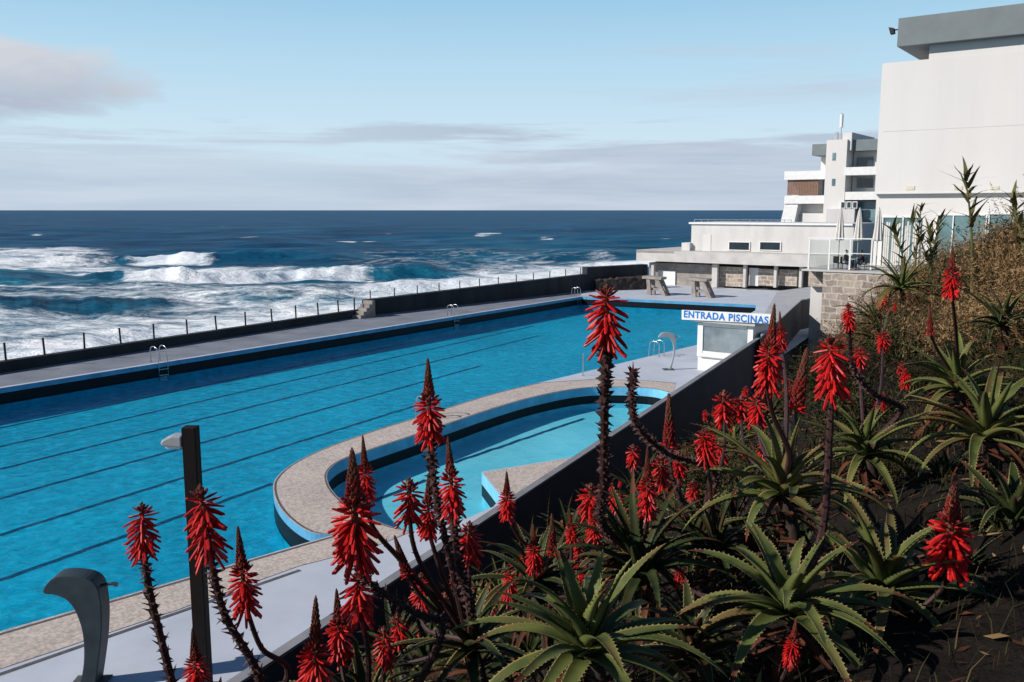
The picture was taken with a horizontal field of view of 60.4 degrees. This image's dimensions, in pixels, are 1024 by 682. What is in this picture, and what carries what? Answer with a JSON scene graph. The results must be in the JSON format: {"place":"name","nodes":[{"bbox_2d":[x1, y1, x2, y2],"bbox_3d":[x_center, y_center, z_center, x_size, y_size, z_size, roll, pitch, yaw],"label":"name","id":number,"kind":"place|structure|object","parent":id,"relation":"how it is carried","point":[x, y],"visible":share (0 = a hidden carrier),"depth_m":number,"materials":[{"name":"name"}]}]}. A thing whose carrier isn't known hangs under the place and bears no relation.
{"place":"outdoors","nodes":[
{"label":"outdoors","id":0,"kind":"place"},
{"bbox_2d":[0,525,408,668],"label":"pavement","id":1,"kind":"structure","parent":0,"point":[24,644],"depth_m":20.07,"materials":[{"name":"concrete"}]},
{"bbox_2d":[0,291,584,386],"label":"walkway","id":2,"kind":"structure","parent":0,"point":[189,350],"depth_m":61.35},
{"bbox_2d":[352,300,374,318],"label":"steps","id":3,"kind":"structure","parent":2,"relation":"on","point":[366,309],"depth_m":74.61,"materials":[{"name":"concrete"}]},
{"bbox_2d":[0,311,698,630],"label":"pool floor","id":4,"kind":"structure","parent":0,"point":[554,349],"depth_m":41.64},
{"bbox_2d":[0,483,272,580],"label":"lane line","id":5,"kind":"object","parent":4,"relation":"on","point":[102,543],"visible":0.8,"depth_m":28.05,"materials":[{"name":"tile"}]},
{"bbox_2d":[0,406,414,535],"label":"lane line","id":6,"kind":"object","parent":4,"relation":"on","point":[84,508],"visible":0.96,"depth_m":34.56,"materials":[{"name":"tile"}]},
{"bbox_2d":[0,340,421,428],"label":"lane line","id":7,"kind":"object","parent":4,"relation":"on","point":[189,388],"visible":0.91,"depth_m":52.29,"materials":[{"name":"tile"}]},
{"bbox_2d":[0,366,480,499],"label":"lane line","id":8,"kind":"object","parent":4,"relation":"on","point":[25,491],"visible":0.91,"depth_m":40.63,"materials":[{"name":"paint"}]},
{"bbox_2d":[0,326,532,446],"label":"lane line","id":9,"kind":"object","parent":4,"relation":"on","point":[234,393],"visible":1,"depth_m":50.19,"materials":[{"name":"tile"}]},
{"bbox_2d":[0,336,536,469],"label":"lane line","id":10,"kind":"object","parent":4,"relation":"on","point":[235,410],"visible":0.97,"depth_m":45.89,"materials":[{"name":"tile"}]},
{"bbox_2d":[0,296,755,549],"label":"pool wall","id":11,"kind":"structure","parent":4,"relation":"on","point":[35,397],"depth_m":58.32,"materials":[{"name":"tile"}]},
{"bbox_2d":[0,210,798,374],"bbox_3d":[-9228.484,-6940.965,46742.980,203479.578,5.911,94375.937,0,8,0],"label":"sea","id":12,"kind":"structure","parent":0,"point":[68,278],"depth_m":239.61,"materials":[{"name":"liquid"}]},
{"bbox_2d":[0,285,808,681],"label":"deck","id":13,"kind":"structure","parent":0,"point":[286,603],"depth_m":20.15,"materials":[{"name":"concrete"}]},
{"bbox_2d":[43,568,118,681],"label":"shower","id":14,"kind":"object","parent":13,"relation":"on","point":[84,592],"visible":1,"depth_m":16.52,"materials":[{"name":"metal"}]},
{"bbox_2d":[0,569,300,674],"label":"pavement border","id":15,"kind":"object","parent":13,"relation":"on","point":[110,635],"visible":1,"depth_m":19.03,"materials":[{"name":"stone"}]},
{"bbox_2d":[0,536,334,634],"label":"pavement border","id":16,"kind":"object","parent":13,"relation":"on","point":[160,587],"visible":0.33,"depth_m":21.18,"materials":[{"name":"stone"}]},
{"bbox_2d":[0,309,357,387],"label":"sea wall","id":17,"kind":"structure","parent":13,"relation":"on","point":[21,363],"depth_m":57.94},
{"bbox_2d":[161,425,218,681],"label":"lamp post","id":18,"kind":"object","parent":13,"relation":"on","point":[187,439],"visible":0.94,"depth_m":16.18,"materials":[{"name":"metal"}]},
{"bbox_2d":[362,274,586,325],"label":"sea wall","id":19,"kind":"structure","parent":13,"relation":"on","point":[482,293],"depth_m":86.33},
{"bbox_2d":[226,336,760,681],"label":"boundary wall","id":20,"kind":"structure","parent":13,"relation":"on","point":[733,373],"depth_m":25.94,"materials":[{"name":"concrete"}]},
{"bbox_2d":[582,264,647,299],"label":"sea wall","id":21,"kind":"structure","parent":13,"relation":"on","point":[593,273],"depth_m":100.44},
{"bbox_2d":[595,275,645,290],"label":"stone bank","id":22,"kind":"structure","parent":13,"relation":"on","point":[630,283],"depth_m":99.93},
{"bbox_2d":[642,275,669,295],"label":"diving plinth","id":23,"kind":"structure","parent":13,"relation":"on","point":[662,288],"depth_m":94.08,"materials":[{"name":"concrete"}]},
{"bbox_2d":[686,277,715,297],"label":"diving plinth","id":24,"kind":"structure","parent":13,"relation":"on","point":[707,290],"depth_m":91.74,"materials":[{"name":"concrete"}]},
{"bbox_2d":[691,320,768,369],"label":"ticket kiosk","id":25,"kind":"object","parent":13,"relation":"on","point":[717,341],"visible":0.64,"depth_m":49.17,"materials":[{"name":"white paint"}]},
{"bbox_2d":[697,322,753,355],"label":"window frame","id":26,"kind":"structure","parent":25,"relation":"in","point":[717,339],"depth_m":49.13,"materials":[{"name":"white paint"}]},
{"bbox_2d":[682,310,770,323],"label":"sign","id":27,"kind":"object","parent":25,"relation":"attached to","point":[725,316],"visible":1,"depth_m":48.32,"materials":[{"name":"white paint"}]},
{"bbox_2d":[636,219,874,288],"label":"service building","id":28,"kind":"structure","parent":13,"relation":"on","point":[763,254],"depth_m":100.59,"materials":[{"name":"paint"}]},
{"bbox_2d":[760,287,810,405],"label":"boundary wall","id":29,"kind":"structure","parent":13,"relation":"on","point":[793,306],"depth_m":64.30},
{"bbox_2d":[801,262,927,362],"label":"stone wall","id":30,"kind":"structure","parent":13,"relation":"on","point":[831,287],"depth_m":59.93,"materials":[{"name":"stone"}]},
{"bbox_2d":[834,207,843,268],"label":"closed parasol","id":31,"kind":"object","parent":30,"relation":"on","point":[839,232],"visible":0.85,"depth_m":60.68,"materials":[{"name":"fabric"}]},
{"bbox_2d":[807,237,872,269],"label":"glass balustrade","id":32,"kind":"object","parent":30,"relation":"on","point":[829,253],"visible":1,"depth_m":59.37,"materials":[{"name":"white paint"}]},
{"bbox_2d":[853,207,862,269],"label":"closed parasol","id":33,"kind":"object","parent":30,"relation":"on","point":[858,232],"visible":0.83,"depth_m":59.94,"materials":[{"name":"fabric"}]},
{"bbox_2d":[871,207,882,269],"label":"closed parasol","id":34,"kind":"object","parent":30,"relation":"on","point":[878,231],"visible":0.91,"depth_m":59.21,"materials":[{"name":"fabric"}]},
{"bbox_2d":[872,3,1023,265],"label":"restaurant building","id":35,"kind":"structure","parent":30,"relation":"on","point":[952,95],"depth_m":60.69,"materials":[{"name":"white paint"}]},
{"bbox_2d":[879,216,920,265],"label":"window","id":36,"kind":"structure","parent":35,"relation":"in","point":[885,219],"depth_m":63.86,"materials":[{"name":"white paint"}]},
{"bbox_2d":[935,214,986,264],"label":"window","id":37,"kind":"structure","parent":35,"relation":"in","point":[960,220],"depth_m":61.55,"materials":[{"name":"glass"}]},
{"bbox_2d":[273,379,675,534],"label":"pavement","id":38,"kind":"structure","parent":0,"point":[307,499],"depth_m":32.61,"materials":[{"name":"concrete"}]},
{"bbox_2d":[274,379,670,533],"bbox_3d":[-1.090,3.561,37.164,6.855,0.001,25.926,5,10,31],"label":"pavement border","id":39,"kind":"object","parent":38,"relation":"on","point":[284,510],"visible":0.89,"depth_m":31.14,"materials":[{"name":"stone"}]},
{"bbox_2d":[324,386,671,529],"bbox_3d":[-0.138,3.706,36.191,6.527,0.001,22.628,5,10,30],"label":"pavement border","id":40,"kind":"object","parent":38,"relation":"on","point":[335,496],"visible":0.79,"depth_m":33.55,"materials":[{"name":"stone"}]},
{"bbox_2d":[336,408,644,530],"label":"pool floor","id":41,"kind":"structure","parent":0,"point":[570,440],"depth_m":36.84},
{"bbox_2d":[327,387,669,509],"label":"pool wall","id":42,"kind":"structure","parent":41,"relation":"on","point":[393,456],"depth_m":39.69,"materials":[{"name":"tile"}]},
{"bbox_2d":[454,418,583,462],"bbox_3d":[0.577,4.365,39.397,0.304,0.001,9.660,6,11,37],"label":"lane line","id":43,"kind":"object","parent":41,"relation":"on","point":[501,446],"visible":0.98,"depth_m":38.88,"materials":[{"name":"tile"}]},
{"bbox_2d":[483,458,569,493],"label":"pavement","id":44,"kind":"structure","parent":0,"point":[521,477],"depth_m":30.27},
{"bbox_2d":[425,319,1023,681],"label":"hillside","id":45,"kind":"structure","parent":0,"point":[938,662],"depth_m":3.89,"materials":[{"name":"soil"}]},
{"bbox_2d":[122,483,290,681],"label":"aloe plant","id":46,"kind":"object","parent":45,"relation":"on","point":[208,548],"visible":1,"depth_m":3.12,"materials":[{"name":"red plant"}]},
{"bbox_2d":[281,447,451,681],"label":"aloe plant","id":47,"kind":"object","parent":45,"relation":"on","point":[357,547],"visible":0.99,"depth_m":3.23,"materials":[{"name":"red plant"}]},
{"bbox_2d":[349,582,429,681],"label":"aloe plant","id":48,"kind":"object","parent":45,"relation":"on","point":[414,632],"visible":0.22,"depth_m":6.62,"materials":[{"name":"green plant"}]},
{"bbox_2d":[351,595,491,681],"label":"aloe plant","id":49,"kind":"object","parent":45,"relation":"on","point":[422,651],"visible":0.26,"depth_m":5.71,"materials":[{"name":"green plant"}]},
{"bbox_2d":[357,358,544,681],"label":"aloe plant","id":50,"kind":"object","parent":45,"relation":"on","point":[459,610],"visible":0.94,"depth_m":3.63,"materials":[{"name":"red plant"}]},
{"bbox_2d":[410,589,522,681],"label":"aloe plant","id":51,"kind":"object","parent":45,"relation":"on","point":[491,673],"visible":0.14,"depth_m":5.32,"materials":[{"name":"green plant"}]},
{"bbox_2d":[464,555,527,624],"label":"aloe plant","id":52,"kind":"object","parent":45,"relation":"on","point":[496,582],"visible":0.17,"depth_m":8.44,"materials":[{"name":"green plant"}]},
{"bbox_2d":[458,471,588,675],"bbox_3d":[0.082,1.276,4.781,0.920,1.510,0.834,-6,11,-36],"label":"aloe plant","id":53,"kind":"object","parent":45,"relation":"on","point":[534,564],"visible":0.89,"depth_m":4.71,"materials":[{"name":"green plant"}]},
{"bbox_2d":[486,564,584,681],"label":"aloe plant","id":54,"kind":"object","parent":45,"relation":"on","point":[534,642],"visible":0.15,"depth_m":5.29,"materials":[{"name":"green plant"}]},
{"bbox_2d":[478,490,605,639],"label":"aloe plant","id":55,"kind":"object","parent":45,"relation":"on","point":[554,561],"visible":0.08,"depth_m":5.79,"materials":[{"name":"green plant"}]},
{"bbox_2d":[525,494,604,585],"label":"aloe plant","id":56,"kind":"object","parent":45,"relation":"on","point":[565,522],"visible":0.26,"depth_m":8.93,"materials":[{"name":"green plant"}]},
{"bbox_2d":[447,543,727,681],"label":"aloe plant","id":57,"kind":"object","parent":45,"relation":"on","point":[587,634],"visible":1,"depth_m":3.07,"materials":[{"name":"green plant"}]},
{"bbox_2d":[607,453,670,518],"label":"aloe plant","id":58,"kind":"object","parent":45,"relation":"on","point":[628,486],"visible":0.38,"depth_m":7.86,"materials":[{"name":"green plant"}]},
{"bbox_2d":[569,284,710,643],"bbox_3d":[0.642,0.692,4.083,0.806,2.090,2.236,0,8,0],"label":"aloe plant","id":59,"kind":"object","parent":45,"relation":"on","point":[606,331],"visible":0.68,"depth_m":4.25,"materials":[{"name":"green plant"}]},
{"bbox_2d":[558,468,738,676],"bbox_3d":[0.588,1.153,4.337,0.963,0.988,0.857,-6,10,-35],"label":"aloe plant","id":60,"kind":"object","parent":45,"relation":"on","point":[636,551],"visible":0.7,"depth_m":4.32,"materials":[{"name":"green plant"}]},
{"bbox_2d":[604,576,775,681],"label":"aloe plant","id":61,"kind":"object","parent":45,"relation":"on","point":[707,645],"visible":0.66,"depth_m":3.61,"materials":[{"name":"green plant"}]},
{"bbox_2d":[624,363,760,600],"bbox_3d":[1.049,0.780,4.899,0.845,1.813,2.824,1,9,8],"label":"aloe plant","id":62,"kind":"object","parent":45,"relation":"on","point":[672,471],"visible":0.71,"depth_m":5.12,"materials":[{"name":"green plant"}]},
{"bbox_2d":[640,436,768,534],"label":"leafy shrub","id":63,"kind":"object","parent":45,"relation":"on","point":[723,481],"visible":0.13,"depth_m":7.41,"materials":[{"name":"green plant"}]},
{"bbox_2d":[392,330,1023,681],"bbox_3d":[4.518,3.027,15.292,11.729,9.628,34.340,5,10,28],"label":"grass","id":64,"kind":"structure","parent":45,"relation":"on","point":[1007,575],"depth_m":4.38,"materials":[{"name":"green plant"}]},
{"bbox_2d":[655,499,780,596],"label":"leafy shrub","id":65,"kind":"object","parent":45,"relation":"on","point":[757,547],"visible":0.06,"depth_m":5.29,"materials":[{"name":"green plant"}]},
{"bbox_2d":[662,429,785,613],"bbox_3d":[1.047,0.928,4.582,0.674,1.055,0.614,5,10,33],"label":"aloe plant","id":66,"kind":"object","parent":45,"relation":"on","point":[706,455],"visible":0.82,"depth_m":4.52,"materials":[{"name":"green plant"}]},
{"bbox_2d":[676,433,782,536],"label":"aloe plant","id":67,"kind":"object","parent":45,"relation":"on","point":[733,511],"visible":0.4,"depth_m":5.72,"materials":[{"name":"green plant"}]},
{"bbox_2d":[496,346,1023,681],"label":"leaf litter","id":68,"kind":"object","parent":45,"relation":"on","point":[996,635],"visible":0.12,"depth_m":4.13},
{"bbox_2d":[721,618,801,681],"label":"aloe plant","id":69,"kind":"object","parent":45,"relation":"on","point":[791,653],"visible":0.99,"depth_m":3.21,"materials":[{"name":"red plant"}]},
{"bbox_2d":[743,511,832,560],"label":"aloe plant","id":70,"kind":"object","parent":45,"relation":"on","point":[808,533],"visible":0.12,"depth_m":4.90,"materials":[{"name":"green plant"}]},
{"bbox_2d":[682,303,897,582],"bbox_3d":[1.611,0.464,4.953,1.033,1.557,2.306,3,9,21],"label":"aloe plant","id":71,"kind":"object","parent":45,"relation":"on","point":[781,486],"visible":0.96,"depth_m":4.33,"materials":[{"name":"green plant"}]},
{"bbox_2d":[672,333,912,681],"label":"aloe plant","id":72,"kind":"object","parent":45,"relation":"on","point":[781,584],"visible":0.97,"depth_m":3.42,"materials":[{"name":"green plant"}]},
{"bbox_2d":[773,340,884,401],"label":"leafy shrub","id":73,"kind":"object","parent":45,"relation":"on","point":[815,373],"visible":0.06,"depth_m":12.98,"materials":[{"name":"green plant"}]},
{"bbox_2d":[781,132,877,222],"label":"hotel building","id":74,"kind":"structure","parent":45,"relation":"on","point":[844,177],"depth_m":124.33,"materials":[{"name":"white paint"}]},
{"bbox_2d":[771,343,891,400],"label":"leafy shrub","id":75,"kind":"object","parent":45,"relation":"on","point":[817,382],"visible":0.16,"depth_m":10.86,"materials":[{"name":"green plant"}]},
{"bbox_2d":[766,360,915,446],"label":"leafy shrub","id":76,"kind":"object","parent":45,"relation":"on","point":[848,406],"visible":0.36,"depth_m":8.48,"materials":[{"name":"green plant"}]},
{"bbox_2d":[800,302,930,512],"bbox_3d":[2.412,0.347,6.136,0.802,1.453,2.361,3,9,20],"label":"aloe plant","id":77,"kind":"object","parent":45,"relation":"on","point":[861,438],"visible":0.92,"depth_m":5.51,"materials":[{"name":"green plant"}]},
{"bbox_2d":[833,290,900,349],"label":"aloe plant","id":78,"kind":"object","parent":45,"relation":"on","point":[871,311],"visible":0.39,"depth_m":15.06,"materials":[{"name":"green plant"}]},
{"bbox_2d":[852,298,905,369],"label":"aloe plant","id":79,"kind":"object","parent":45,"relation":"on","point":[885,321],"visible":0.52,"depth_m":11.74,"materials":[{"name":"green plant"}]},
{"bbox_2d":[758,473,1001,660],"bbox_3d":[1.659,1.075,3.925,0.967,1.137,1.099,0,8,0],"label":"aloe plant","id":80,"kind":"object","parent":45,"relation":"on","point":[885,564],"visible":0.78,"depth_m":3.78,"materials":[{"name":"green plant"}]},
{"bbox_2d":[796,421,968,506],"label":"leafy shrub","id":81,"kind":"object","parent":45,"relation":"on","point":[894,466],"visible":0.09,"depth_m":6.18,"materials":[{"name":"green plant"}]},
{"bbox_2d":[864,369,910,421],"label":"aloe plant","id":82,"kind":"object","parent":45,"relation":"on","point":[905,376],"visible":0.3,"depth_m":8.27,"materials":[{"name":"red plant"}]},
{"bbox_2d":[836,299,944,368],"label":"leafy shrub","id":83,"kind":"object","parent":45,"relation":"on","point":[896,349],"visible":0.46,"depth_m":11.48,"materials":[{"name":"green plant"}]},
{"bbox_2d":[852,254,942,324],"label":"aloe plant","id":84,"kind":"object","parent":45,"relation":"on","point":[901,282],"visible":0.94,"depth_m":13.91,"materials":[{"name":"green plant"}]},
{"bbox_2d":[876,216,943,296],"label":"reed plant","id":85,"kind":"object","parent":45,"relation":"on","point":[929,230],"visible":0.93,"depth_m":17.77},
{"bbox_2d":[847,272,975,357],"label":"dry shrub","id":86,"kind":"object","parent":45,"relation":"on","point":[909,314],"visible":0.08,"depth_m":13.46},
{"bbox_2d":[851,340,992,395],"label":"leafy shrub","id":87,"kind":"object","parent":45,"relation":"on","point":[919,374],"visible":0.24,"depth_m":9.32,"materials":[{"name":"brown plant"}]},
{"bbox_2d":[893,203,952,276],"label":"reed plant","id":88,"kind":"object","parent":45,"relation":"on","point":[919,238],"visible":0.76,"depth_m":19.13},
{"bbox_2d":[865,252,991,324],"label":"dry shrub","id":89,"kind":"object","parent":45,"relation":"on","point":[922,291],"visible":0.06,"depth_m":14.75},
{"bbox_2d":[898,433,981,482],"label":"aloe plant","id":90,"kind":"object","parent":45,"relation":"on","point":[944,465],"visible":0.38,"depth_m":5.67,"materials":[{"name":"green plant"}]},
{"bbox_2d":[880,243,1002,304],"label":"leafy shrub","id":91,"kind":"object","parent":45,"relation":"on","point":[955,253],"visible":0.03,"depth_m":17.30,"materials":[{"name":"brown plant"}]},
{"bbox_2d":[869,259,1016,320],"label":"leafy shrub","id":92,"kind":"object","parent":45,"relation":"on","point":[963,280],"visible":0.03,"depth_m":13.74,"materials":[{"name":"brown plant"}]},
{"bbox_2d":[872,278,1023,359],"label":"dry shrub","id":93,"kind":"object","parent":45,"relation":"on","point":[948,327],"visible":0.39,"depth_m":10.82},
{"bbox_2d":[880,359,1023,491],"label":"aloe plant","id":94,"kind":"object","parent":45,"relation":"on","point":[989,428],"visible":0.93,"depth_m":4.88,"materials":[{"name":"green plant"}]},
{"bbox_2d":[880,370,1023,458],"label":"leafy shrub","id":95,"kind":"object","parent":45,"relation":"on","point":[969,403],"visible":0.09,"depth_m":6.72,"materials":[{"name":"brown plant"}]},
{"bbox_2d":[897,508,1012,606],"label":"aloe plant","id":96,"kind":"object","parent":45,"relation":"on","point":[951,593],"visible":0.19,"depth_m":3.90,"materials":[{"name":"green plant"}]},
{"bbox_2d":[894,245,1023,448],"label":"aloe plant","id":97,"kind":"object","parent":45,"relation":"on","point":[954,361],"visible":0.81,"depth_m":6.23,"materials":[{"name":"green plant"}]},
{"bbox_2d":[896,310,1022,367],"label":"leafy shrub","id":98,"kind":"object","parent":45,"relation":"on","point":[976,347],"visible":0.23,"depth_m":9.83,"materials":[{"name":"brown plant"}]},
{"bbox_2d":[902,261,1022,324],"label":"dry shrub","id":99,"kind":"object","parent":45,"relation":"on","point":[1002,290],"visible":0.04,"depth_m":13.04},
{"bbox_2d":[917,457,1023,533],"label":"aloe plant","id":100,"kind":"object","parent":45,"relation":"on","point":[1014,503],"visible":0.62,"depth_m":4.38,"materials":[{"name":"green plant"}]},
{"bbox_2d":[919,207,1023,298],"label":"dry shrub","id":101,"kind":"object","parent":45,"relation":"on","point":[1009,255],"visible":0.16,"depth_m":14.07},
{"bbox_2d":[932,226,1023,322],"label":"dry shrub","id":102,"kind":"object","parent":45,"relation":"on","point":[1006,288],"visible":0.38,"depth_m":11.68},
{"bbox_2d":[933,481,1023,537],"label":"aloe plant","id":103,"kind":"object","parent":45,"relation":"on","point":[1003,524],"visible":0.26,"depth_m":4.29,"materials":[{"name":"green plant"}]},
{"bbox_2d":[942,321,1023,386],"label":"leafy shrub","id":104,"kind":"object","parent":45,"relation":"on","point":[1012,372],"visible":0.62,"depth_m":7.62,"materials":[{"name":"brown plant"}]},
{"bbox_2d":[942,209,1023,270],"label":"dry shrub","id":105,"kind":"object","parent":45,"relation":"on","point":[988,238],"visible":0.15,"depth_m":17.10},
{"bbox_2d":[944,156,1023,305],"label":"reed plant","id":106,"kind":"object","parent":45,"relation":"on","point":[1012,200],"visible":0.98,"depth_m":12.83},
{"bbox_2d":[950,288,1023,364],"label":"aloe plant","id":107,"kind":"object","parent":45,"relation":"on","point":[997,317],"visible":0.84,"depth_m":9.05,"materials":[{"name":"green plant"}]},
{"bbox_2d":[950,281,1023,360],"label":"dry shrub","id":108,"kind":"object","parent":45,"relation":"on","point":[1015,336],"visible":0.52,"depth_m":9.03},
{"bbox_2d":[979,408,1023,462],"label":"aloe plant","id":109,"kind":"object","parent":45,"relation":"on","point":[1016,450],"visible":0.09,"depth_m":5.46,"materials":[{"name":"green plant"}]},
{"bbox_2d":[980,223,1023,304],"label":"dry shrub","id":110,"kind":"object","parent":45,"relation":"on","point":[1012,264],"visible":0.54,"depth_m":11.85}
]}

